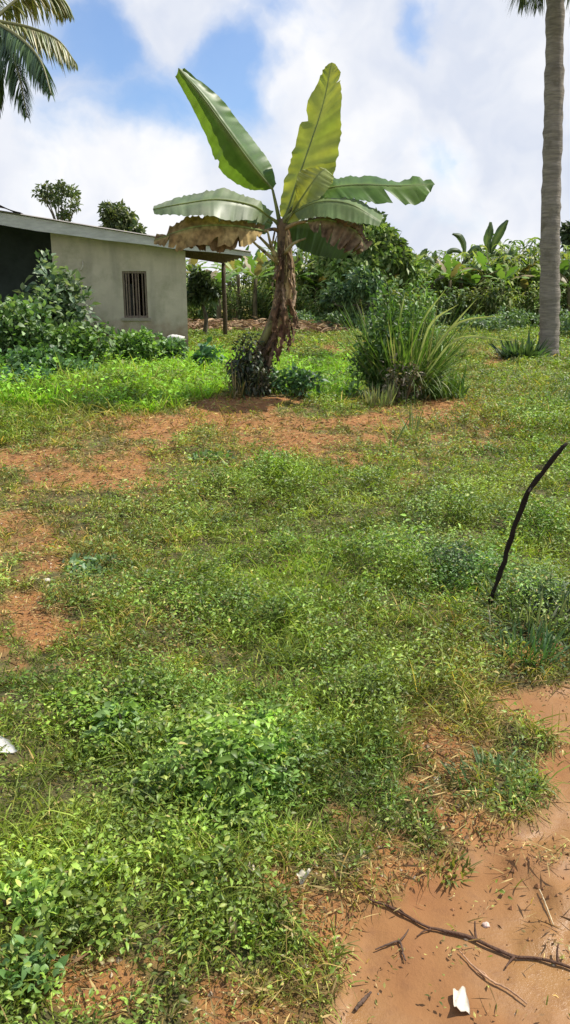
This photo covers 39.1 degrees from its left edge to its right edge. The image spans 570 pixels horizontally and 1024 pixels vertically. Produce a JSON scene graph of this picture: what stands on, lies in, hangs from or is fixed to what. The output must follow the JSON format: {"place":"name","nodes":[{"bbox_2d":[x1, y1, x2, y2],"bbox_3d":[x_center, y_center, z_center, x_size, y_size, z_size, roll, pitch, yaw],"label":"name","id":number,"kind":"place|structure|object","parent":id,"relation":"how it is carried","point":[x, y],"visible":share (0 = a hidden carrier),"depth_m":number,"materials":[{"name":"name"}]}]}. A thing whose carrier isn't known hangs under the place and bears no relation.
{"place":"outdoors","nodes":[
{"label":"outdoors","id":0,"kind":"place"},
{"bbox_2d":[0,285,569,1023],"bbox_3d":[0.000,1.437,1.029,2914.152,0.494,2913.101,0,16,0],"label":"ground","id":1,"kind":"structure","parent":0,"point":[430,965],"depth_m":2.53,"materials":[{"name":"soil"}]},
{"bbox_2d":[0,736,16,752],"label":"plastic scrap","id":2,"kind":"object","parent":1,"relation":"on","point":[10,748],"visible":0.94,"depth_m":2.96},
{"bbox_2d":[0,361,51,387],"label":"shrub","id":3,"kind":"object","parent":1,"relation":"on","point":[26,365],"visible":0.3,"depth_m":11.64,"materials":[{"name":"green plant"}]},
{"bbox_2d":[0,293,57,366],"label":"shrub","id":4,"kind":"object","parent":1,"relation":"on","point":[23,332],"visible":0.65,"depth_m":15.65,"materials":[{"name":"green plant"}]},
{"bbox_2d":[0,925,68,1003],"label":"weed plant","id":5,"kind":"object","parent":1,"relation":"on","point":[32,959],"visible":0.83,"depth_m":1.95,"materials":[{"name":"green plant"}]},
{"bbox_2d":[0,858,71,928],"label":"weed plant","id":6,"kind":"object","parent":1,"relation":"on","point":[33,885],"visible":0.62,"depth_m":2.18,"materials":[{"name":"green plant"}]},
{"bbox_2d":[0,0,77,122],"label":"palm tree","id":7,"kind":"object","parent":1,"relation":"on","point":[32,61],"visible":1,"depth_m":13.23,"materials":[{"name":"green plant"}]},
{"bbox_2d":[0,343,102,375],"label":"shrub","id":8,"kind":"object","parent":1,"relation":"on","point":[38,351],"visible":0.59,"depth_m":13.84,"materials":[{"name":"green plant"}]},
{"bbox_2d":[31,179,81,221],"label":"tree","id":9,"kind":"object","parent":1,"relation":"on","point":[52,197],"visible":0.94,"depth_m":41.14,"materials":[{"name":"green plant"}]},
{"bbox_2d":[12,249,101,338],"bbox_3d":[-5.103,-4.513,17.847,1.695,2.579,1.588,13,20,38],"label":"bush","id":10,"kind":"object","parent":1,"relation":"on","point":[61,298],"visible":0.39,"depth_m":17.62,"materials":[{"name":"green plant"}]},
{"bbox_2d":[37,318,121,366],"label":"shrub","id":11,"kind":"object","parent":1,"relation":"on","point":[76,339],"visible":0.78,"depth_m":15.73,"materials":[{"name":"green plant"}]},
{"bbox_2d":[62,551,124,575],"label":"weed plant","id":12,"kind":"object","parent":1,"relation":"on","point":[73,558],"visible":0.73,"depth_m":4.87,"materials":[{"name":"green plant"}]},
{"bbox_2d":[79,697,151,748],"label":"weed plant","id":13,"kind":"object","parent":1,"relation":"on","point":[100,713],"visible":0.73,"depth_m":3.06,"materials":[{"name":"green plant"}]},
{"bbox_2d":[97,198,146,233],"bbox_3d":[-7.636,-11.903,38.206,2.237,5.762,2.016,7,17,23],"label":"tree","id":14,"kind":"object","parent":1,"relation":"on","point":[118,216],"visible":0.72,"depth_m":37.45,"materials":[{"name":"green plant"}]},
{"bbox_2d":[0,205,250,352],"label":"house","id":15,"kind":"structure","parent":1,"relation":"on","point":[134,281],"depth_m":19.57,"materials":[{"name":"paint"}]},
{"bbox_2d":[122,271,150,320],"bbox_3d":[-3.662,-5.281,19.654,0.700,1.170,0.190,-2,16,-9],"label":"window","id":16,"kind":"structure","parent":15,"relation":"in","point":[128,289],"depth_m":19.68,"materials":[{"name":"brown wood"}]},
{"bbox_2d":[111,325,165,364],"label":"shrub","id":17,"kind":"object","parent":1,"relation":"on","point":[135,342],"visible":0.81,"depth_m":16.49,"materials":[{"name":"green plant"}]},
{"bbox_2d":[129,746,196,808],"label":"weed plant","id":18,"kind":"object","parent":1,"relation":"on","point":[146,767],"visible":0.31,"depth_m":2.69,"materials":[{"name":"green plant"}]},
{"bbox_2d":[155,336,189,361],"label":"shrub","id":19,"kind":"object","parent":1,"relation":"on","point":[174,345],"visible":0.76,"depth_m":16.89,"materials":[{"name":"green plant"}]},
{"bbox_2d":[0,339,368,413],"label":"tall grass","id":20,"kind":"structure","parent":1,"relation":"on","point":[206,388],"depth_m":11.38,"materials":[{"name":"plant"}]},
{"bbox_2d":[187,264,221,333],"bbox_3d":[-2.689,-6.799,26.176,1.545,2.457,1.036,0,16,0],"label":"tree","id":21,"kind":"object","parent":1,"relation":"on","point":[204,288],"visible":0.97,"depth_m":25.85,"materials":[{"name":"green plant"}]},
{"bbox_2d":[194,298,221,318],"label":"cane clump","id":22,"kind":"object","parent":1,"relation":"on","point":[210,310],"visible":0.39,"depth_m":33.56,"materials":[{"name":"green plant"}]},
{"bbox_2d":[190,336,227,368],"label":"weed plant","id":23,"kind":"object","parent":1,"relation":"on","point":[205,351],"visible":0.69,"depth_m":15.71,"materials":[{"name":"green plant"}]},
{"bbox_2d":[187,449,234,463],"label":"weed plant","id":24,"kind":"object","parent":1,"relation":"on","point":[205,454],"visible":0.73,"depth_m":7.78,"materials":[{"name":"green plant"}]},
{"bbox_2d":[205,267,239,320],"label":"banana plant","id":25,"kind":"object","parent":1,"relation":"on","point":[218,310],"visible":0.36,"depth_m":31.92,"materials":[{"name":"green plant"}]},
{"bbox_2d":[191,764,261,829],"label":"weed plant","id":26,"kind":"object","parent":1,"relation":"on","point":[248,795],"visible":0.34,"depth_m":2.56,"materials":[{"name":"green plant"}]},
{"bbox_2d":[188,318,266,329],"bbox_3d":[-2.780,-7.031,30.285,5.360,0.619,3.658,0,16,0],"label":"leaf heap","id":27,"kind":"object","parent":1,"relation":"on","point":[200,321],"visible":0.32,"depth_m":29.84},
{"bbox_2d":[217,262,250,307],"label":"cane clump","id":28,"kind":"object","parent":1,"relation":"on","point":[234,280],"visible":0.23,"depth_m":51.78,"materials":[{"name":"green plant"}]},
{"bbox_2d":[222,289,246,320],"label":"cane clump","id":29,"kind":"object","parent":1,"relation":"on","point":[232,310],"visible":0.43,"depth_m":34.09,"materials":[{"name":"green plant"}]},
{"bbox_2d":[211,245,266,319],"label":"banana plant","id":30,"kind":"object","parent":1,"relation":"on","point":[232,265],"visible":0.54,"depth_m":33.55,"materials":[{"name":"green plant"}]},
{"bbox_2d":[188,319,299,330],"bbox_3d":[-1.452,-6.708,29.216,4.623,0.635,3.413,-6,17,-20],"label":"leaf heap","id":31,"kind":"object","parent":1,"relation":"on","point":[241,325],"visible":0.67,"depth_m":28.86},
{"bbox_2d":[213,354,275,398],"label":"grass tuft","id":32,"kind":"object","parent":1,"relation":"on","point":[234,387],"visible":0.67,"depth_m":10.76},
{"bbox_2d":[232,287,263,320],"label":"cane clump","id":33,"kind":"object","parent":1,"relation":"on","point":[249,311],"visible":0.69,"depth_m":33.43,"materials":[{"name":"green plant"}]},
{"bbox_2d":[195,883,301,969],"bbox_3d":[-0.095,1.084,2.144,0.294,0.115,0.262,0,16,0],"label":"grass tuft","id":34,"kind":"object","parent":1,"relation":"on","point":[253,954],"visible":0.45,"depth_m":2.13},
{"bbox_2d":[224,332,277,397],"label":"shrub","id":35,"kind":"object","parent":1,"relation":"on","point":[246,369],"visible":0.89,"depth_m":10.82,"materials":[{"name":"green plant"}]},
{"bbox_2d":[236,254,275,319],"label":"banana plant","id":36,"kind":"object","parent":1,"relation":"on","point":[260,266],"visible":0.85,"depth_m":32.60,"materials":[{"name":"green plant"}]},
{"bbox_2d":[223,737,290,805],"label":"weed plant","id":37,"kind":"object","parent":1,"relation":"on","point":[268,758],"visible":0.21,"depth_m":2.75,"materials":[{"name":"green plant"}]},
{"bbox_2d":[245,261,275,315],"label":"cane clump","id":38,"kind":"object","parent":1,"relation":"on","point":[258,283],"visible":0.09,"depth_m":38.06,"materials":[{"name":"green plant"}]},
{"bbox_2d":[257,290,273,320],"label":"cane clump","id":39,"kind":"object","parent":1,"relation":"on","point":[263,312],"visible":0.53,"depth_m":33.46,"materials":[{"name":"green plant"}]},
{"bbox_2d":[0,311,569,1023],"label":"grass","id":40,"kind":"structure","parent":1,"relation":"on","point":[468,707],"depth_m":3.78,"materials":[{"name":"plant"}]},
{"bbox_2d":[0,323,569,1023],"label":"weeds","id":41,"kind":"object","parent":1,"relation":"on","point":[234,749],"visible":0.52,"depth_m":3.32,"materials":[{"name":"green plant"}]},
{"bbox_2d":[0,318,569,1023],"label":"dry litter","id":42,"kind":"object","parent":1,"relation":"on","point":[320,902],"visible":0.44,"depth_m":3.05,"materials":[{"name":"brown plant"}]},
{"bbox_2d":[257,241,314,317],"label":"cane clump","id":43,"kind":"object","parent":1,"relation":"on","point":[270,281],"visible":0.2,"depth_m":33.34,"materials":[{"name":"green plant"}]},
{"bbox_2d":[268,257,317,276],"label":"banana plant","id":44,"kind":"object","parent":1,"relation":"on","point":[298,266],"visible":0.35,"depth_m":32.88,"materials":[{"name":"green plant"}]},
{"bbox_2d":[153,63,434,373],"bbox_3d":[0.121,-3.631,10.763,3.580,4.484,1.584,0,16,0],"label":"banana plant","id":45,"kind":"object","parent":1,"relation":"on","point":[320,206],"visible":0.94,"depth_m":10.51,"materials":[{"name":"green plant"}]},
{"bbox_2d":[268,361,328,399],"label":"shrub","id":46,"kind":"object","parent":1,"relation":"on","point":[300,379],"visible":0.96,"depth_m":10.84,"materials":[{"name":"green plant"}]},
{"bbox_2d":[288,284,315,318],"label":"cane clump","id":47,"kind":"object","parent":1,"relation":"on","point":[299,300],"visible":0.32,"depth_m":32.20,"materials":[{"name":"green plant"}]},
{"bbox_2d":[251,319,353,332],"bbox_3d":[0.612,-6.635,28.999,3.948,0.631,3.600,7,17,24],"label":"leaf heap","id":48,"kind":"object","parent":1,"relation":"on","point":[318,326],"visible":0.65,"depth_m":28.35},
{"bbox_2d":[288,309,320,322],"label":"bush","id":49,"kind":"object","parent":1,"relation":"on","point":[301,315],"visible":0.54,"depth_m":30.10,"materials":[{"name":"green plant"}]},
{"bbox_2d":[298,295,324,320],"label":"cane clump","id":50,"kind":"object","parent":1,"relation":"on","point":[316,310],"visible":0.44,"depth_m":31.32,"materials":[{"name":"green plant"}]},
{"bbox_2d":[299,271,326,313],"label":"banana plant","id":51,"kind":"object","parent":1,"relation":"on","point":[307,279],"visible":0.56,"depth_m":33.41,"materials":[{"name":"green plant"}]},
{"bbox_2d":[297,252,329,316],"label":"cane clump","id":52,"kind":"object","parent":1,"relation":"on","point":[311,266],"visible":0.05,"depth_m":34.28,"materials":[{"name":"green plant"}]},
{"bbox_2d":[305,310,345,326],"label":"bush","id":53,"kind":"object","parent":1,"relation":"on","point":[324,318],"visible":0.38,"depth_m":29.57,"materials":[{"name":"green plant"}]},
{"bbox_2d":[305,253,346,317],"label":"cane clump","id":54,"kind":"object","parent":1,"relation":"on","point":[316,277],"visible":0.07,"depth_m":33.61,"materials":[{"name":"green plant"}]},
{"bbox_2d":[316,286,349,321],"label":"cane clump","id":55,"kind":"object","parent":1,"relation":"on","point":[326,311],"visible":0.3,"depth_m":31.94,"materials":[{"name":"green plant"}]},
{"bbox_2d":[322,309,364,330],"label":"bush","id":56,"kind":"object","parent":1,"relation":"on","point":[343,317],"visible":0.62,"depth_m":28.98,"materials":[{"name":"green plant"}]},
{"bbox_2d":[319,262,384,330],"bbox_3d":[2.416,-7.707,29.175,2.382,2.610,1.551,0,16,0],"label":"tree","id":57,"kind":"object","parent":1,"relation":"on","point":[362,280],"visible":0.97,"depth_m":28.76,"materials":[{"name":"green plant"}]},
{"bbox_2d":[313,202,427,320],"bbox_3d":[3.348,-9.690,31.956,4.030,4.917,3.528,-15,21,-42],"label":"tree","id":58,"kind":"object","parent":1,"relation":"on","point":[390,249],"visible":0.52,"depth_m":31.04,"materials":[{"name":"green plant"}]},
{"bbox_2d":[358,378,398,407],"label":"grass tuft","id":59,"kind":"object","parent":1,"relation":"on","point":[378,399],"visible":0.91,"depth_m":10.62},
{"bbox_2d":[345,268,418,397],"bbox_3d":[1.420,-2.431,11.314,1.069,1.937,0.858,-14,21,-41],"label":"shrub","id":60,"kind":"object","parent":1,"relation":"on","point":[394,319],"visible":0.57,"depth_m":11.23,"materials":[{"name":"green plant"}]},
{"bbox_2d":[379,353,424,404],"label":"shrub","id":61,"kind":"object","parent":1,"relation":"on","point":[401,380],"visible":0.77,"depth_m":10.85,"materials":[{"name":"green plant"}]},
{"bbox_2d":[391,404,423,436],"bbox_3d":[1.367,-1.035,8.931,0.360,0.468,0.392,5,17,16],"label":"sprout","id":62,"kind":"object","parent":1,"relation":"on","point":[417,425],"visible":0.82,"depth_m":8.99,"materials":[{"name":"green plant"}]},
{"bbox_2d":[395,269,439,304],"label":"cane clump","id":63,"kind":"object","parent":1,"relation":"on","point":[423,281],"visible":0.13,"depth_m":33.27,"materials":[{"name":"green plant"}]},
{"bbox_2d":[325,281,511,408],"bbox_3d":[1.776,-2.349,11.382,2.473,1.825,2.415,-9,18,-28],"label":"reed clump","id":64,"kind":"object","parent":1,"relation":"on","point":[430,376],"visible":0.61,"depth_m":11.02,"materials":[{"name":"green plant"}]},
{"bbox_2d":[397,265,452,384],"bbox_3d":[1.935,-2.625,11.712,1.103,1.880,1.054,0,16,0],"label":"shrub","id":65,"kind":"object","parent":1,"relation":"on","point":[415,308],"visible":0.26,"depth_m":11.52,"materials":[{"name":"green plant"}]},
{"bbox_2d":[419,295,447,324],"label":"cane clump","id":66,"kind":"object","parent":1,"relation":"on","point":[439,308],"visible":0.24,"depth_m":30.96,"materials":[{"name":"green plant"}]},
{"bbox_2d":[410,247,463,293],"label":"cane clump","id":67,"kind":"object","parent":1,"relation":"on","point":[440,258],"visible":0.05,"depth_m":37.28,"materials":[{"name":"green plant"}]},
{"bbox_2d":[422,265,452,290],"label":"banana plant","id":68,"kind":"object","parent":1,"relation":"on","point":[436,273],"visible":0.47,"depth_m":33.06,"materials":[{"name":"green plant"}]},
{"bbox_2d":[424,362,472,399],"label":"grass tuft","id":69,"kind":"object","parent":1,"relation":"on","point":[453,387],"visible":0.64,"depth_m":11.26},
{"bbox_2d":[431,254,471,304],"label":"banana plant","id":70,"kind":"object","parent":1,"relation":"on","point":[448,273],"visible":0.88,"depth_m":32.42,"materials":[{"name":"green plant"}]},
{"bbox_2d":[424,259,479,307],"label":"cane clump","id":71,"kind":"object","parent":1,"relation":"on","point":[443,285],"visible":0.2,"depth_m":35.07,"materials":[{"name":"green plant"}]},
{"bbox_2d":[437,286,469,326],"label":"cane clump","id":72,"kind":"object","parent":1,"relation":"on","point":[451,305],"visible":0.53,"depth_m":31.47,"materials":[{"name":"green plant"}]},
{"bbox_2d":[424,830,482,887],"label":"grass tuft","id":73,"kind":"object","parent":1,"relation":"on","point":[454,861],"visible":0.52,"depth_m":2.41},
{"bbox_2d":[439,259,477,306],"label":"banana plant","id":74,"kind":"object","parent":1,"relation":"on","point":[454,262],"visible":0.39,"depth_m":33.55,"materials":[{"name":"green plant"}]},
{"bbox_2d":[453,986,469,1013],"bbox_3d":[0.430,1.197,1.975,0.043,0.028,0.068,0,16,0],"label":"paper scrap","id":75,"kind":"object","parent":1,"relation":"on","point":[460,1001],"visible":1,"depth_m":1.97,"materials":[{"name":"paper"}]},
{"bbox_2d":[421,769,502,834],"bbox_3d":[0.575,0.961,2.675,0.291,0.069,0.317,0,16,0],"label":"grass tuft","id":76,"kind":"object","parent":1,"relation":"on","point":[454,809],"visible":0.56,"depth_m":2.70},
{"bbox_2d":[424,542,500,578],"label":"weed plant","id":77,"kind":"object","parent":1,"relation":"on","point":[449,550],"visible":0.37,"depth_m":4.86,"materials":[{"name":"green plant"}]},
{"bbox_2d":[446,233,482,286],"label":"banana plant","id":78,"kind":"object","parent":1,"relation":"on","point":[460,238],"visible":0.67,"depth_m":36.06,"materials":[{"name":"green plant"}]},
{"bbox_2d":[433,251,498,302],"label":"cane clump","id":79,"kind":"object","parent":1,"relation":"on","point":[458,259],"visible":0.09,"depth_m":35.30,"materials":[{"name":"green plant"}]},
{"bbox_2d":[450,287,484,324],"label":"cane clump","id":80,"kind":"object","parent":1,"relation":"on","point":[469,297],"visible":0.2,"depth_m":31.86,"materials":[{"name":"green plant"}]},
{"bbox_2d":[368,897,569,968],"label":"twig","id":81,"kind":"object","parent":1,"relation":"on","point":[492,947],"visible":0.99,"depth_m":2.16,"materials":[{"name":"wood"}]},
{"bbox_2d":[452,269,497,303],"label":"banana plant","id":82,"kind":"object","parent":1,"relation":"on","point":[473,280],"visible":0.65,"depth_m":32.97,"materials":[{"name":"green plant"}]},
{"bbox_2d":[464,290,500,324],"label":"cane clump","id":83,"kind":"object","parent":1,"relation":"on","point":[476,305],"visible":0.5,"depth_m":31.28,"materials":[{"name":"green plant"}]},
{"bbox_2d":[457,313,510,331],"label":"bush","id":84,"kind":"object","parent":1,"relation":"on","point":[480,322],"visible":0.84,"depth_m":28.11,"materials":[{"name":"green plant"}]},
{"bbox_2d":[459,251,511,312],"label":"banana plant","id":85,"kind":"object","parent":1,"relation":"on","point":[482,260],"visible":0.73,"depth_m":33.33,"materials":[{"name":"green plant"}]},
{"bbox_2d":[463,220,514,263],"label":"banana plant","id":86,"kind":"object","parent":1,"relation":"on","point":[489,244],"visible":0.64,"depth_m":36.01,"materials":[{"name":"green plant"}]},
{"bbox_2d":[458,950,527,1003],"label":"twig","id":87,"kind":"object","parent":1,"relation":"on","point":[489,979],"visible":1,"depth_m":2.03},
{"bbox_2d":[438,745,558,808],"bbox_3d":[0.738,0.910,2.803,0.397,0.120,0.395,0,16,0],"label":"grass tuft","id":88,"kind":"object","parent":1,"relation":"on","point":[497,761],"visible":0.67,"depth_m":2.83,"materials":[{"name":"plant"}]},
{"bbox_2d":[479,276,517,325],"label":"cane clump","id":89,"kind":"object","parent":1,"relation":"on","point":[494,293],"visible":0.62,"depth_m":31.07,"materials":[{"name":"green plant"}]},
{"bbox_2d":[483,305,526,329],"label":"bush","id":90,"kind":"object","parent":1,"relation":"on","point":[511,318],"visible":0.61,"depth_m":29.15,"materials":[{"name":"green plant"}]},
{"bbox_2d":[474,244,540,310],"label":"cane clump","id":91,"kind":"object","parent":1,"relation":"on","point":[487,254],"visible":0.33,"depth_m":33.35,"materials":[{"name":"green plant"}]},
{"bbox_2d":[483,263,532,294],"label":"banana plant","id":92,"kind":"object","parent":1,"relation":"on","point":[500,273],"visible":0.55,"depth_m":32.45,"materials":[{"name":"green plant"}]},
{"bbox_2d":[489,255,539,316],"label":"cane clump","id":93,"kind":"object","parent":1,"relation":"on","point":[517,263],"visible":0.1,"depth_m":33.94,"materials":[{"name":"green plant"}]},
{"bbox_2d":[490,233,539,293],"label":"cane clump","id":94,"kind":"object","parent":1,"relation":"on","point":[532,241],"visible":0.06,"depth_m":36.85,"materials":[{"name":"green plant"}]},
{"bbox_2d":[466,565,569,657],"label":"grass tuft","id":95,"kind":"object","parent":1,"relation":"on","point":[561,614],"visible":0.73,"depth_m":4.05,"materials":[{"name":"plant"}]},
{"bbox_2d":[489,332,555,360],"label":"grass tuft","id":96,"kind":"object","parent":1,"relation":"on","point":[509,350],"visible":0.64,"depth_m":18.07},
{"bbox_2d":[505,307,539,328],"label":"bush","id":97,"kind":"object","parent":1,"relation":"on","point":[531,318],"visible":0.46,"depth_m":30.13,"materials":[{"name":"green plant"}]},
{"bbox_2d":[511,277,538,321],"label":"banana plant","id":98,"kind":"object","parent":1,"relation":"on","point":[523,283],"visible":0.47,"depth_m":33.12,"materials":[{"name":"green plant"}]},
{"bbox_2d":[481,616,569,674],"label":"grass tuft","id":99,"kind":"object","parent":1,"relation":"on","point":[545,645],"visible":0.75,"depth_m":3.77,"materials":[{"name":"plant"}]},
{"bbox_2d":[512,285,539,323],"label":"cane clump","id":100,"kind":"object","parent":1,"relation":"on","point":[525,300],"visible":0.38,"depth_m":31.97,"materials":[{"name":"green plant"}]},
{"bbox_2d":[488,442,567,604],"bbox_3d":[1.226,0.123,4.081,0.327,0.966,0.102,3,16,12],"label":"stick","id":101,"kind":"object","parent":1,"relation":"on","point":[539,476],"visible":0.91,"depth_m":4.07,"materials":[{"name":"wood"}]},
{"bbox_2d":[508,0,569,355],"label":"palm tree","id":102,"kind":"object","parent":1,"relation":"on","point":[550,260],"visible":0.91,"depth_m":17.99,"materials":[{"name":"bark"},{"name":"leaf"}]},
{"bbox_2d":[511,574,569,611],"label":"weed plant","id":103,"kind":"object","parent":1,"relation":"on","point":[546,590],"visible":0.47,"depth_m":4.26,"materials":[{"name":"green plant"}]},
{"bbox_2d":[526,385,569,413],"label":"grass tuft","id":104,"kind":"object","parent":1,"relation":"on","point":[549,397],"visible":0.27,"depth_m":11.03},
{"bbox_2d":[529,281,568,327],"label":"cane clump","id":105,"kind":"object","parent":1,"relation":"on","point":[536,306],"visible":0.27,"depth_m":31.07,"materials":[{"name":"green plant"}]},
{"bbox_2d":[530,251,569,307],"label":"cane clump","id":106,"kind":"object","parent":1,"relation":"on","point":[568,278],"visible":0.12,"depth_m":32.88,"materials":[{"name":"green plant"}]},
{"bbox_2d":[559,273,569,319],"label":"banana plant","id":107,"kind":"object","parent":1,"relation":"on","point":[563,278],"visible":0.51,"depth_m":31.89,"materials":[{"name":"green plant"}]},
{"bbox_2d":[560,220,569,251],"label":"tree","id":108,"kind":"object","parent":1,"relation":"on","point":[565,234],"visible":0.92,"depth_m":39.55,"materials":[{"name":"green plant"}]},
{"bbox_2d":[0,0,569,284],"label":"sky","id":109,"kind":"structure","parent":0,"point":[449,93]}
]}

